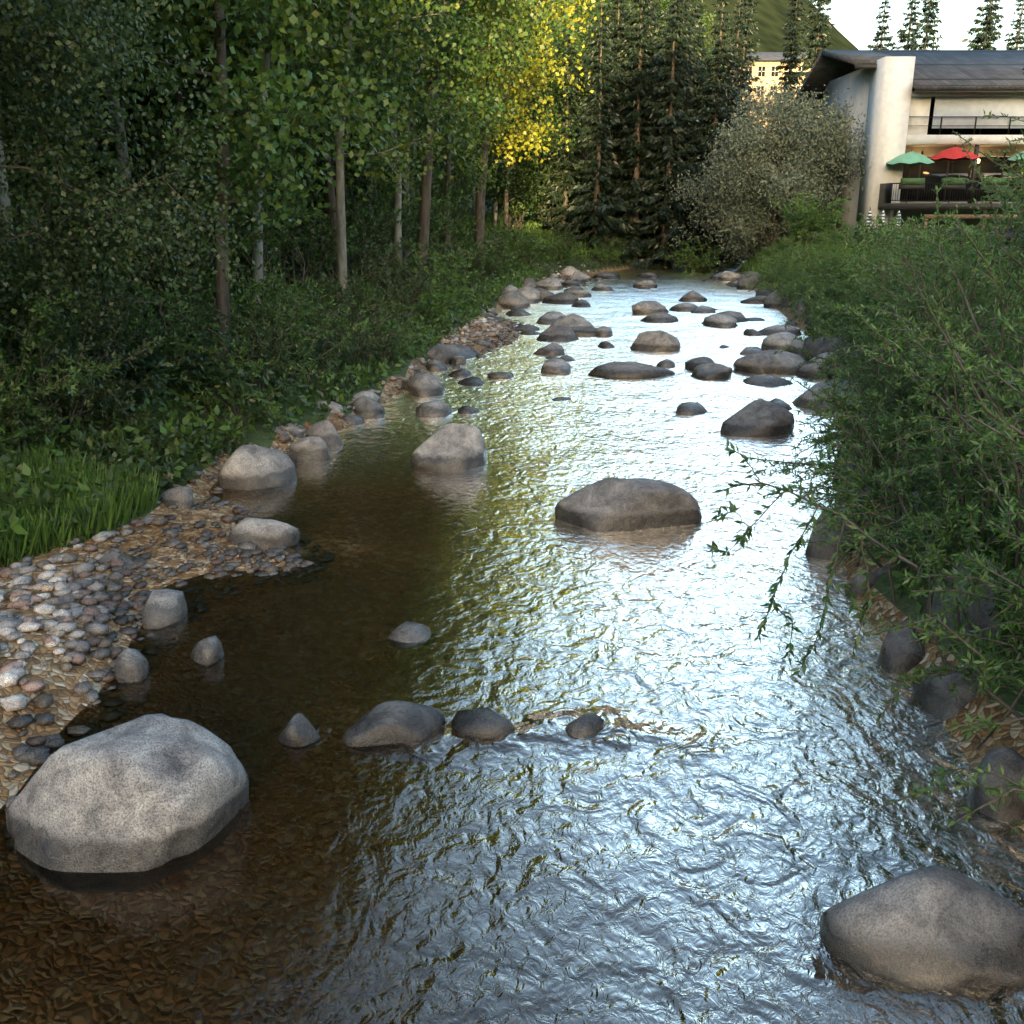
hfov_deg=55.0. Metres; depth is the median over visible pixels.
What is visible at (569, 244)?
bank shrub
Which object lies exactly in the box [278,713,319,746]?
riffle boulder
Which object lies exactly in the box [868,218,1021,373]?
willow shrub
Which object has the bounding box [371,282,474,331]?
bank shrub
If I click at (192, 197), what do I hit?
spruce tree
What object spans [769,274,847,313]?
willow shrub
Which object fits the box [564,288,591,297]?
boulder
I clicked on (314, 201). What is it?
hedge shrub
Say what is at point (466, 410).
stream cobble
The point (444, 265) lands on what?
bank shrub
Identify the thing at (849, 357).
willow shrub
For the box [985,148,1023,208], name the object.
willow shrub
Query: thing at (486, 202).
aspen tree
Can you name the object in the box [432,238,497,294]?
bank shrub
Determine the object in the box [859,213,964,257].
willow shrub
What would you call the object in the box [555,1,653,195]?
aspen tree
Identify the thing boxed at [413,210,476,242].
shrub
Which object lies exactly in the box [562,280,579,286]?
stream cobble
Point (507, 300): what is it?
bank rock
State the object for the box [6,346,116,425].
bank shrub
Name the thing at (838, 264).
willow shrub
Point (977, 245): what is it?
willow shrub
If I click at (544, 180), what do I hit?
hedge shrub
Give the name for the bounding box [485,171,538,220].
hedge shrub
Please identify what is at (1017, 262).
willow shrub
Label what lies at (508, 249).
bank shrub
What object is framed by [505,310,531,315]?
stream cobble
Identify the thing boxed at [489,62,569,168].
aspen tree
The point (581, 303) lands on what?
stream cobble
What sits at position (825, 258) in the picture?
willow shrub
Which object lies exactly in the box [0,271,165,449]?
bank shrub
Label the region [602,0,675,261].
spruce tree
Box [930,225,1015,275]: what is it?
willow shrub
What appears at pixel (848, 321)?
willow shrub
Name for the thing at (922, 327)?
willow shrub
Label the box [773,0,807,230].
spruce tree
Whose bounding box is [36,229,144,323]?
bank shrub
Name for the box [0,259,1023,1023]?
river water
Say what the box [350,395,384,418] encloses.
bank rock
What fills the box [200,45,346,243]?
aspen tree
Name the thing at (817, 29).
spruce tree
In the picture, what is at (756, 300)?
stream cobble
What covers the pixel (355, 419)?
bank rock
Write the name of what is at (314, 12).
aspen tree
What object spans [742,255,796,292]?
willow shrub
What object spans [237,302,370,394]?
bank shrub
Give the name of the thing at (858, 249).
willow shrub
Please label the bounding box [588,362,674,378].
boulder
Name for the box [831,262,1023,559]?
willow shrub
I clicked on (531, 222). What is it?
grass
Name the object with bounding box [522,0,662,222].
aspen tree
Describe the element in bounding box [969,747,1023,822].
boulder
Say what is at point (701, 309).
stream cobble
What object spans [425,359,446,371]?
bank rock
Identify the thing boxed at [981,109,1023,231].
willow shrub
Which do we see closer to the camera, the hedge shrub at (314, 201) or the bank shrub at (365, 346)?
the bank shrub at (365, 346)
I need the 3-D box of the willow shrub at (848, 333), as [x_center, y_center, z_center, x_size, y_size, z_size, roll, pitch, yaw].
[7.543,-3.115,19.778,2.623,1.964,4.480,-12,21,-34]
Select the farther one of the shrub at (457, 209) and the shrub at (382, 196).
the shrub at (457, 209)
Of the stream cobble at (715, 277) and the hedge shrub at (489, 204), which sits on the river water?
the stream cobble at (715, 277)
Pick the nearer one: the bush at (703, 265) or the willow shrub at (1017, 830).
the willow shrub at (1017, 830)
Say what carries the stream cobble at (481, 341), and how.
on the river water
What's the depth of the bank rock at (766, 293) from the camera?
45.39 m
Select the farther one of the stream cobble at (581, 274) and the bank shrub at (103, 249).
the stream cobble at (581, 274)
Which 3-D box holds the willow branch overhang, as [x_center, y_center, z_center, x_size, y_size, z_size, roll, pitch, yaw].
[1.850,0.278,6.600,1.002,1.512,1.379,-10,20,-29]
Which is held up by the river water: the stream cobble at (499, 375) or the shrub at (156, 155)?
the stream cobble at (499, 375)
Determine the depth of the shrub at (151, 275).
19.33 m
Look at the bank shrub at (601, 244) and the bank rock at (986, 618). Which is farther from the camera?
the bank shrub at (601, 244)
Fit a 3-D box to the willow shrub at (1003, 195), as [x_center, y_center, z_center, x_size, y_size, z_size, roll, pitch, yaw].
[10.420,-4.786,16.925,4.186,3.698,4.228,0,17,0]
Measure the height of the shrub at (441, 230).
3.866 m
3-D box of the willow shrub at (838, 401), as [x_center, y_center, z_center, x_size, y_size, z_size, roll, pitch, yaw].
[4.863,-1.023,12.560,2.993,2.206,3.085,9,19,27]
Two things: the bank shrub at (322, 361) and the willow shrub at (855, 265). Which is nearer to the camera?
the bank shrub at (322, 361)
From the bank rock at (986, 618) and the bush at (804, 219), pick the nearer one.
the bank rock at (986, 618)
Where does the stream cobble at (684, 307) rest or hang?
on the river water
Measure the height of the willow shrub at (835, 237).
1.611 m
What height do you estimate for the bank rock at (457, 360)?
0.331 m
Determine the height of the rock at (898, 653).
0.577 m
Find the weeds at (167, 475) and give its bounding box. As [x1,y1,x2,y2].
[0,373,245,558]
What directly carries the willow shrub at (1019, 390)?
on the terrain ground at (70, 704)
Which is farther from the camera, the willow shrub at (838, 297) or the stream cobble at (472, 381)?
the willow shrub at (838, 297)
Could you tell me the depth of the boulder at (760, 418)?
18.18 m
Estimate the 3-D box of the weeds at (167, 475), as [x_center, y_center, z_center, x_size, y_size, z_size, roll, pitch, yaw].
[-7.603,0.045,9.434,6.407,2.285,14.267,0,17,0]
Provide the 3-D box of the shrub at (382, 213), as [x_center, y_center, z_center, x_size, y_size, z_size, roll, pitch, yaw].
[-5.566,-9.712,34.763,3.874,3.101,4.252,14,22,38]
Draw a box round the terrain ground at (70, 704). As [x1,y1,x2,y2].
[0,0,1023,827]
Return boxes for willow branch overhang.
[702,438,917,677]
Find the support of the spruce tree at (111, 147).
on the terrain ground at (70, 704)
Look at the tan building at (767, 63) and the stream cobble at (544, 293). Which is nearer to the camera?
the stream cobble at (544, 293)
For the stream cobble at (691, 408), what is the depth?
20.09 m
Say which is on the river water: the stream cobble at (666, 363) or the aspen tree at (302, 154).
the stream cobble at (666, 363)
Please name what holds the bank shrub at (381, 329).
on the terrain ground at (70, 704)
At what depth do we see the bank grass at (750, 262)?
22.54 m
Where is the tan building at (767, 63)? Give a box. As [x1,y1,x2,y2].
[720,52,815,134]
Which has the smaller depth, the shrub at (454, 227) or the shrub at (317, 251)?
the shrub at (317, 251)
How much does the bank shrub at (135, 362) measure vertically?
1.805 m
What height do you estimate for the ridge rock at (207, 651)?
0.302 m
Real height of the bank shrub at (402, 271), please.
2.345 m
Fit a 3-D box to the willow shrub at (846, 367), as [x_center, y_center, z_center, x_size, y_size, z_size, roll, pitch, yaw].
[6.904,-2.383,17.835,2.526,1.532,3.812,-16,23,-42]
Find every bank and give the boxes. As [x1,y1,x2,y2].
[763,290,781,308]
[782,294,793,306]
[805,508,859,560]
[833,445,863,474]
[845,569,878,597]
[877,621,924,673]
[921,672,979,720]
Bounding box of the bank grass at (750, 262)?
[740,233,1023,646]
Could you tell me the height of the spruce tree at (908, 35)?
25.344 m
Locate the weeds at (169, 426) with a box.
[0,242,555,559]
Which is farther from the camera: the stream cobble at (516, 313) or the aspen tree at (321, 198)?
the stream cobble at (516, 313)
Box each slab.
[691,363,731,379]
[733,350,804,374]
[796,352,835,379]
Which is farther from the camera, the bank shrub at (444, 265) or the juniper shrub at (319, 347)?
the bank shrub at (444, 265)
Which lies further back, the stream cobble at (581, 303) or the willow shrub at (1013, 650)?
the stream cobble at (581, 303)
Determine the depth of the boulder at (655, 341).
28.93 m
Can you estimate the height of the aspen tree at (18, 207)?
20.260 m
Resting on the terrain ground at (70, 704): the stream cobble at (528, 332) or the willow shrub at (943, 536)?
the willow shrub at (943, 536)
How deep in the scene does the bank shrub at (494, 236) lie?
52.14 m
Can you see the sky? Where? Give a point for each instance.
(855, 20)
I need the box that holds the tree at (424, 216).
[359,0,599,266]
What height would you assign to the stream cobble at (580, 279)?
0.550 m
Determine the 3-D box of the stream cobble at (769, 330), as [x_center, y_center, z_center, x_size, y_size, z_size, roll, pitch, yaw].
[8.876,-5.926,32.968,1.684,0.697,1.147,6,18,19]
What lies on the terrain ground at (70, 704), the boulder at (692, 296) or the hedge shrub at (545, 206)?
the hedge shrub at (545, 206)
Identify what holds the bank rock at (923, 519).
on the terrain ground at (70, 704)
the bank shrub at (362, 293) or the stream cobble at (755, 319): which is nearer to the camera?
the bank shrub at (362, 293)
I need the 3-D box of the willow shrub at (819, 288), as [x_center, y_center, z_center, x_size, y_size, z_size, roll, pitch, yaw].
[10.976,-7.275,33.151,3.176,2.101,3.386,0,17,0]
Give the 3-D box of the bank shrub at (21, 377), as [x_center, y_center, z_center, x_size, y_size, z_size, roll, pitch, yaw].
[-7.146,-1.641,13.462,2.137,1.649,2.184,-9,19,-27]
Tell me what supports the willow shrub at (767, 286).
on the terrain ground at (70, 704)
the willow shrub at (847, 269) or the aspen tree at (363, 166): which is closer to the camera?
the willow shrub at (847, 269)
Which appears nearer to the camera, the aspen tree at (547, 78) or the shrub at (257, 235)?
the shrub at (257, 235)
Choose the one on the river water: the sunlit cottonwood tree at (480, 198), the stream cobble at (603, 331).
the stream cobble at (603, 331)
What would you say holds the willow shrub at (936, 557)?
on the terrain ground at (70, 704)
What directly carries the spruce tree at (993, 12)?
on the terrain ground at (70, 704)
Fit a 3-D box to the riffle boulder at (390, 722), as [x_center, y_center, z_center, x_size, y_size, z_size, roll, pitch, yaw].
[-0.942,1.696,7.900,0.841,0.327,0.447,-3,17,-11]
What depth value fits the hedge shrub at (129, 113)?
28.15 m
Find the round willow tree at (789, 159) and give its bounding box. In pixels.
[662,61,872,269]
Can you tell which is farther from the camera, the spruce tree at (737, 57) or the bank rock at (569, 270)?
the spruce tree at (737, 57)
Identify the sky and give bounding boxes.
[813,0,1023,49]
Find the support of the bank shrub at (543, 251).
on the terrain ground at (70, 704)
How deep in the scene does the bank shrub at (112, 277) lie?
19.86 m
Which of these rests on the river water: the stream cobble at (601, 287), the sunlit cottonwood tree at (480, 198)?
the stream cobble at (601, 287)
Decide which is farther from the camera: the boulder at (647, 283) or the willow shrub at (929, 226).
the boulder at (647, 283)
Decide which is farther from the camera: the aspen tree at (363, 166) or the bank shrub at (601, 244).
the bank shrub at (601, 244)
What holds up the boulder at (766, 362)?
on the river water
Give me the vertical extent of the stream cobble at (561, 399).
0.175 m
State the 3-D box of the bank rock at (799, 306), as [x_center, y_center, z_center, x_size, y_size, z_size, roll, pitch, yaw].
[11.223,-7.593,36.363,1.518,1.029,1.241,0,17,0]
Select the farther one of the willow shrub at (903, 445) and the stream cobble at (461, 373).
the stream cobble at (461, 373)
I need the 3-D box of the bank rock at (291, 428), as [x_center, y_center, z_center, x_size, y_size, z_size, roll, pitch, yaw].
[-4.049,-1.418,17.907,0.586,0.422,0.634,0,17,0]
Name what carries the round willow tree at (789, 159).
on the terrain ground at (70, 704)
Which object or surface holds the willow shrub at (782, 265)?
on the terrain ground at (70, 704)
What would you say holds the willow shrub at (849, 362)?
on the terrain ground at (70, 704)
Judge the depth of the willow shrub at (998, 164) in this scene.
19.80 m
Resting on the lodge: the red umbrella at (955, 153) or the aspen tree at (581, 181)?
the red umbrella at (955, 153)
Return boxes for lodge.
[793,50,1023,244]
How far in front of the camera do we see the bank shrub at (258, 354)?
18.03 m
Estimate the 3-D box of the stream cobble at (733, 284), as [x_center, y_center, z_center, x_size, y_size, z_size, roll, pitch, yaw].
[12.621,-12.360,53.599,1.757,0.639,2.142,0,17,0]
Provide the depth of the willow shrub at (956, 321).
11.78 m
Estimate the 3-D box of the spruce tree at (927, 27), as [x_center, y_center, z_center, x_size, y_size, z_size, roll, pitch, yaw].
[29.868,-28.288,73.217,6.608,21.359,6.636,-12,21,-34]
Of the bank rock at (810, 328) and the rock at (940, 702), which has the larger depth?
the bank rock at (810, 328)
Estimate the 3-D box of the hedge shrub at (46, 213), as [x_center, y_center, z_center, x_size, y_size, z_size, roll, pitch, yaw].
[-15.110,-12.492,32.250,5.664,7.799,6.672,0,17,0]
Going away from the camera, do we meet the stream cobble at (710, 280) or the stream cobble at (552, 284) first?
the stream cobble at (552, 284)
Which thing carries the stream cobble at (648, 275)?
on the river water
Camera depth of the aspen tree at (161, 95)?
31.75 m
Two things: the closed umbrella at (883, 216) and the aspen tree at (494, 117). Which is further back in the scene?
the aspen tree at (494, 117)
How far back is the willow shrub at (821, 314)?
29.69 m
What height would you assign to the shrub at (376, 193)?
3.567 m
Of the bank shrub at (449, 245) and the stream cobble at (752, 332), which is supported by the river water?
the stream cobble at (752, 332)
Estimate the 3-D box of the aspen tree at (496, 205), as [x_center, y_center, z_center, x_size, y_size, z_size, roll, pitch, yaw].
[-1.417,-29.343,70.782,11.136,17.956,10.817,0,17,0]
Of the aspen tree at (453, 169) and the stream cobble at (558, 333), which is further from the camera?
the aspen tree at (453, 169)
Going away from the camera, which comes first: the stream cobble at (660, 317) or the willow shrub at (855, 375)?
the willow shrub at (855, 375)
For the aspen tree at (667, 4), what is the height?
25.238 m
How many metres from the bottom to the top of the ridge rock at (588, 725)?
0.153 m
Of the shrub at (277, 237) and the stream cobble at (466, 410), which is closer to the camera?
the stream cobble at (466, 410)
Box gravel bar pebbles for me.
[0,261,592,811]
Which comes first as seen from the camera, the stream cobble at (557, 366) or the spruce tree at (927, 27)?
the stream cobble at (557, 366)
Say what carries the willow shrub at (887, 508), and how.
on the terrain ground at (70, 704)
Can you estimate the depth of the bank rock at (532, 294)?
43.79 m
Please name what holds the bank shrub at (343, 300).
on the terrain ground at (70, 704)
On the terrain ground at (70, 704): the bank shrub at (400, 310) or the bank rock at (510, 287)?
the bank shrub at (400, 310)
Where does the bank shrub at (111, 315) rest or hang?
on the terrain ground at (70, 704)
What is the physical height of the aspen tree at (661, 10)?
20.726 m
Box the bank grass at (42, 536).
[0,440,160,566]
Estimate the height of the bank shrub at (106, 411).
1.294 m
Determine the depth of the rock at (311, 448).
16.36 m
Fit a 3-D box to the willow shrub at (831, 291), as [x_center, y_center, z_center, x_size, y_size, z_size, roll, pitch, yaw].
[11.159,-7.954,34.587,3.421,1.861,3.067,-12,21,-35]
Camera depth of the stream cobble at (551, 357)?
27.55 m
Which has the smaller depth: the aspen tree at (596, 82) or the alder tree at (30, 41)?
the alder tree at (30, 41)
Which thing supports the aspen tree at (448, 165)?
on the terrain ground at (70, 704)
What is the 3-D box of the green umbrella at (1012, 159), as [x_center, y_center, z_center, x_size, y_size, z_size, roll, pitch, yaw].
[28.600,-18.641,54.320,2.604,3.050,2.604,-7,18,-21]
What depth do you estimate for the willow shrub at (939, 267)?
18.92 m
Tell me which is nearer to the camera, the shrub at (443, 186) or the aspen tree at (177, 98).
the aspen tree at (177, 98)
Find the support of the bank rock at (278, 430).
on the terrain ground at (70, 704)
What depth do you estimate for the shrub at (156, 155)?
23.38 m
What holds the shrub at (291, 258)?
on the terrain ground at (70, 704)
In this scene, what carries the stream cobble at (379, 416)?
on the river water
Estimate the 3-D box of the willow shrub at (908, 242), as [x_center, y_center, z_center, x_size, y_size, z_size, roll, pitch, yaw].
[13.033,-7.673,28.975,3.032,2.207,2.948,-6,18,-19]
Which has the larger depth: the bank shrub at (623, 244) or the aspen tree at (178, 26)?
the bank shrub at (623, 244)
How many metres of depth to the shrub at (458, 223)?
47.74 m
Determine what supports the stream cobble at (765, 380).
on the river water
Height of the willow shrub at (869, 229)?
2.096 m
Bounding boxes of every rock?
[97,553,135,568]
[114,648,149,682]
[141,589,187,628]
[160,486,194,508]
[190,636,223,664]
[227,518,299,548]
[275,427,288,435]
[279,423,303,437]
[289,436,330,460]
[305,419,342,446]
[314,400,343,412]
[342,414,364,425]
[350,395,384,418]
[352,391,379,403]
[402,380,407,389]
[408,372,444,397]
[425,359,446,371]
[426,345,455,363]
[449,356,466,364]
[451,707,514,738]
[487,308,496,315]
[497,291,529,308]
[501,284,517,292]
[516,286,539,303]
[521,278,536,287]
[560,266,577,275]
[566,713,605,737]
[736,271,761,289]
[755,287,771,295]
[793,297,812,318]
[801,330,846,360]
[803,316,821,333]
[827,338,883,379]
[846,479,925,523]
[874,566,887,575]
[889,491,929,527]
[900,508,954,545]
[912,665,962,704]
[932,560,1021,644]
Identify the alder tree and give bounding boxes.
[0,0,179,292]
[0,0,294,411]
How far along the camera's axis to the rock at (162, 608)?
9.91 m
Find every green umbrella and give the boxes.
[886,151,934,202]
[1005,151,1023,161]
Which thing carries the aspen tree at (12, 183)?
on the terrain ground at (70, 704)
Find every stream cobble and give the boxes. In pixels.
[374,414,383,418]
[388,621,430,642]
[416,400,453,417]
[437,344,479,358]
[448,369,471,377]
[458,376,484,385]
[458,406,479,413]
[472,340,493,345]
[476,354,485,357]
[487,372,513,378]
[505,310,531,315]
[515,324,539,330]
[520,330,539,334]
[533,342,564,355]
[535,287,553,300]
[536,279,562,290]
[536,311,565,324]
[536,325,578,341]
[540,359,570,374]
[542,292,578,303]
[545,278,563,282]
[545,356,556,358]
[552,397,570,400]
[557,355,575,361]
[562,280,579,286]
[564,286,582,290]
[570,271,590,281]
[570,276,586,282]
[570,326,595,336]
[571,299,590,307]
[591,284,613,290]
[592,271,619,278]
[595,326,612,336]
[598,341,614,347]
[632,301,668,314]
[637,272,658,277]
[640,312,678,322]
[656,359,674,367]
[669,303,697,311]
[676,402,707,415]
[685,356,714,370]
[691,305,715,313]
[702,314,736,327]
[703,279,718,281]
[710,272,722,279]
[717,311,747,321]
[718,271,739,280]
[728,280,737,286]
[740,296,766,303]
[740,346,763,354]
[743,329,762,335]
[743,375,792,386]
[746,317,764,320]
[758,325,801,335]
[761,332,797,350]
[770,398,791,409]
[785,321,797,326]
[787,339,804,355]
[792,379,869,411]
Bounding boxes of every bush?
[661,234,741,272]
[770,191,853,250]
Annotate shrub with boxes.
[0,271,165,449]
[0,288,121,457]
[0,346,66,426]
[0,375,63,456]
[0,395,43,456]
[1,279,86,401]
[4,90,60,198]
[6,306,203,400]
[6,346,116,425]
[8,173,88,286]
[10,265,179,380]
[12,331,89,378]
[14,363,161,432]
[16,197,146,319]
[25,107,123,245]
[26,25,146,261]
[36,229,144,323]
[45,144,325,322]
[63,129,257,299]
[64,173,223,339]
[77,240,152,317]
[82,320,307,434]
[103,261,221,388]
[126,337,332,427]
[143,131,316,299]
[169,296,320,404]
[186,154,365,292]
[194,324,336,383]
[201,275,350,343]
[214,262,319,344]
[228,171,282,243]
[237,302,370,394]
[240,191,361,287]
[251,297,394,381]
[282,267,406,339]
[293,284,416,338]
[295,151,366,222]
[300,196,392,283]
[300,297,422,369]
[304,191,421,276]
[305,300,444,366]
[307,276,408,320]
[308,180,421,266]
[322,271,376,314]
[344,171,452,263]
[345,177,446,257]
[349,243,433,309]
[353,178,416,216]
[357,240,457,330]
[368,258,450,299]
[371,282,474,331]
[376,258,450,308]
[381,181,469,252]
[385,236,466,282]
[402,174,469,229]
[403,263,480,284]
[405,242,475,309]
[410,188,482,249]
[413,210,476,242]
[429,241,482,270]
[431,183,497,249]
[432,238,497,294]
[439,139,497,230]
[455,237,509,280]
[455,241,497,273]
[471,239,523,277]
[484,217,532,264]
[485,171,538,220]
[486,216,532,268]
[487,231,526,273]
[488,151,557,230]
[508,229,546,265]
[516,240,556,259]
[520,154,562,219]
[525,147,580,231]
[538,235,587,265]
[551,229,582,259]
[587,241,627,265]
[592,234,626,260]
[599,235,624,246]
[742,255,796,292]
[742,272,817,309]
[744,411,1021,584]
[758,242,821,275]
[759,341,994,493]
[762,235,802,269]
[765,257,820,281]
[766,263,830,307]
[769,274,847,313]
[773,248,810,276]
[774,301,983,418]
[779,294,866,328]
[782,258,852,300]
[789,288,872,328]
[791,244,841,274]
[793,282,901,348]
[794,244,859,283]
[794,263,864,321]
[795,239,869,289]
[795,369,945,468]
[795,420,1023,612]
[797,391,1022,569]
[799,224,871,247]
[799,308,918,399]
[801,273,890,327]
[802,288,891,347]
[806,336,905,381]
[808,251,879,297]
[814,223,860,240]
[818,318,902,370]
[820,385,962,471]
[823,273,884,310]
[824,356,916,416]
[826,215,915,251]
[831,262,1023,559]
[831,334,967,433]
[832,353,901,410]
[837,213,930,245]
[837,221,1022,353]
[839,223,960,316]
[844,249,954,343]
[846,217,947,294]
[848,240,1019,349]
[851,216,1023,453]
[852,222,1023,312]
[853,213,1011,444]
[854,550,1023,749]
[856,263,1023,401]
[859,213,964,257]
[867,214,978,257]
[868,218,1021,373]
[868,546,1023,770]
[876,258,1013,329]
[878,295,1023,567]
[885,212,964,251]
[886,185,1023,485]
[889,214,1012,266]
[889,712,1023,826]
[892,202,1023,351]
[897,488,1023,669]
[901,286,1023,610]
[917,250,1023,428]
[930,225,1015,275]
[941,141,1023,293]
[952,131,1023,296]
[954,403,1023,552]
[963,142,1023,276]
[968,186,1023,260]
[970,130,1023,282]
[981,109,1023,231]
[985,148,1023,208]
[1004,777,1023,835]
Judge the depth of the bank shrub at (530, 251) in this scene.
58.05 m
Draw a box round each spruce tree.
[9,16,196,272]
[129,6,268,256]
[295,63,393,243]
[530,26,592,234]
[553,0,640,262]
[572,0,655,242]
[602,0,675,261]
[621,0,673,238]
[626,0,713,269]
[641,0,711,265]
[652,0,713,245]
[672,0,740,265]
[696,0,760,262]
[700,0,764,264]
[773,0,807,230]
[779,66,815,235]
[799,0,834,122]
[867,0,896,49]
[891,0,920,49]
[909,0,943,49]
[961,0,1004,49]
[976,1,999,49]
[1003,0,1023,49]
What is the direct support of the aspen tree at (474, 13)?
on the terrain ground at (70, 704)
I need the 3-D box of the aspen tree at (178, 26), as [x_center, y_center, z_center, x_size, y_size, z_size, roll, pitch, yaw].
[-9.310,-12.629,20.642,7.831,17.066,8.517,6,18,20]
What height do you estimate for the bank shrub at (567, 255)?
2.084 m
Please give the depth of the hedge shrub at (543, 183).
80.00 m
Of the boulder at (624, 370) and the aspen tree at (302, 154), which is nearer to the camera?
the boulder at (624, 370)
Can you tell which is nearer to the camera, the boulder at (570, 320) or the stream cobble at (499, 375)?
the stream cobble at (499, 375)
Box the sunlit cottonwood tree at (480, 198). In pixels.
[417,0,617,253]
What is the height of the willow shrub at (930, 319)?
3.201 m
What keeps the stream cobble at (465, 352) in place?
on the river water
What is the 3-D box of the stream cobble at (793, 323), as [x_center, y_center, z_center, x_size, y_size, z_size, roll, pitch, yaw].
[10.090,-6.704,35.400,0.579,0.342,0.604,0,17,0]
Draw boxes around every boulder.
[5,713,248,872]
[218,444,296,489]
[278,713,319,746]
[343,700,445,746]
[411,423,487,470]
[549,314,593,326]
[555,477,701,531]
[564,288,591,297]
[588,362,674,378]
[630,330,680,351]
[633,280,656,287]
[678,290,707,301]
[720,399,794,436]
[819,865,1023,989]
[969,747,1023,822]
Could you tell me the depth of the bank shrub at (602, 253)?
66.86 m
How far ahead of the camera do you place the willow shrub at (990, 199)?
21.80 m
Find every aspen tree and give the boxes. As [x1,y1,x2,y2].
[0,0,150,204]
[0,0,189,354]
[0,26,156,255]
[0,44,114,208]
[3,71,106,197]
[24,0,349,251]
[56,0,440,335]
[75,0,284,305]
[118,0,429,303]
[119,11,324,258]
[127,42,319,194]
[128,43,255,188]
[180,3,379,276]
[182,0,445,279]
[182,0,482,294]
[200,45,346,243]
[211,48,323,207]
[230,0,403,268]
[254,0,445,217]
[278,97,424,210]
[321,0,507,271]
[329,42,453,208]
[338,0,504,264]
[357,14,479,203]
[358,0,488,237]
[371,0,491,241]
[375,0,559,254]
[384,71,477,207]
[401,4,513,228]
[435,9,492,196]
[454,0,590,210]
[458,0,590,226]
[461,4,549,218]
[464,5,564,222]
[465,0,570,226]
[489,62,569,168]
[490,0,581,226]
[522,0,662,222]
[529,0,639,222]
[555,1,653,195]
[583,0,730,179]
[602,0,721,91]
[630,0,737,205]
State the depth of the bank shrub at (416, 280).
28.75 m
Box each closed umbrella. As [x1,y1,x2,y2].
[866,207,871,226]
[878,207,884,227]
[896,208,900,226]
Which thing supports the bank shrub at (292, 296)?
on the terrain ground at (70, 704)
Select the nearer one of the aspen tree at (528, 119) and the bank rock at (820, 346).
the bank rock at (820, 346)
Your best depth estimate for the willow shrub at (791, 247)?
48.84 m
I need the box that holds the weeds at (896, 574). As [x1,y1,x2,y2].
[745,234,1023,716]
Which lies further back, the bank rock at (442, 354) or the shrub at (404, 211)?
the shrub at (404, 211)
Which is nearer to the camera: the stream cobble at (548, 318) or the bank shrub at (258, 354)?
the bank shrub at (258, 354)
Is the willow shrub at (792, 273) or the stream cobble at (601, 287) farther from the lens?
the stream cobble at (601, 287)
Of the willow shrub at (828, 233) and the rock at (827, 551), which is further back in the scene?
the willow shrub at (828, 233)
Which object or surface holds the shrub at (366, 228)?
on the terrain ground at (70, 704)
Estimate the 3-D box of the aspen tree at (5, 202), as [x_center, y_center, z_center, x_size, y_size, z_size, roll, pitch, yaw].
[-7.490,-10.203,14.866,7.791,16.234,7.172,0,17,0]
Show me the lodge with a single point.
(926, 103)
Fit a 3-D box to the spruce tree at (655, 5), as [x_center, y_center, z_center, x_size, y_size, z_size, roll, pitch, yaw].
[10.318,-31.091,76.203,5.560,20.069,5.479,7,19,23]
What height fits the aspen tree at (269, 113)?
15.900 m
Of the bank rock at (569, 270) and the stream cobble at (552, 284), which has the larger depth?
the bank rock at (569, 270)
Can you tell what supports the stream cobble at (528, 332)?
on the river water
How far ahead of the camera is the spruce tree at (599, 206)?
68.20 m
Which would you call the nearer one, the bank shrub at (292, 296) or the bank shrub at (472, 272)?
the bank shrub at (292, 296)
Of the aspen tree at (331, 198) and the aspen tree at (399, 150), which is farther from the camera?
the aspen tree at (399, 150)
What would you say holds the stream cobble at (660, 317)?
on the river water
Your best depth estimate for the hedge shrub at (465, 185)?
65.33 m
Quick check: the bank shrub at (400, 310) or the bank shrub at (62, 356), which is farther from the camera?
the bank shrub at (400, 310)
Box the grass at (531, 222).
[30,210,759,275]
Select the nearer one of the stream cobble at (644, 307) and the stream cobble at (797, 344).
the stream cobble at (797, 344)
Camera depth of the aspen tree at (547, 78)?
70.94 m
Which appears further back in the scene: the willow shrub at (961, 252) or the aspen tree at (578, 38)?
the aspen tree at (578, 38)
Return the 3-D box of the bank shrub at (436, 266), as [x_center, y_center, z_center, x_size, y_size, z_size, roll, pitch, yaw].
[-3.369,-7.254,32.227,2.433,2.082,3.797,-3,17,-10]
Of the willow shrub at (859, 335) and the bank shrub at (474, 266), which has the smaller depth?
the willow shrub at (859, 335)
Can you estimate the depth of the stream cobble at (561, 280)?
54.47 m
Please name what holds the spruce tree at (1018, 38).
on the terrain ground at (70, 704)
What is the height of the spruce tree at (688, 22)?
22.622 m
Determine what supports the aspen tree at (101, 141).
on the terrain ground at (70, 704)
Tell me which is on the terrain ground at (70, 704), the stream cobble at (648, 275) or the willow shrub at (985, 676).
the willow shrub at (985, 676)
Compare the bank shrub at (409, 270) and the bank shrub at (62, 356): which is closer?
the bank shrub at (62, 356)
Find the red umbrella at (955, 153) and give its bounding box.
[929,144,979,202]
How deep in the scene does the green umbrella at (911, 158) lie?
53.35 m
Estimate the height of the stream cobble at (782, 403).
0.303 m
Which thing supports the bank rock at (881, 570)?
on the terrain ground at (70, 704)
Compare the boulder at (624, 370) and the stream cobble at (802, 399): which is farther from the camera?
the boulder at (624, 370)
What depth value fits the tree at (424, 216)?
36.69 m
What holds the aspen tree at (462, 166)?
on the terrain ground at (70, 704)

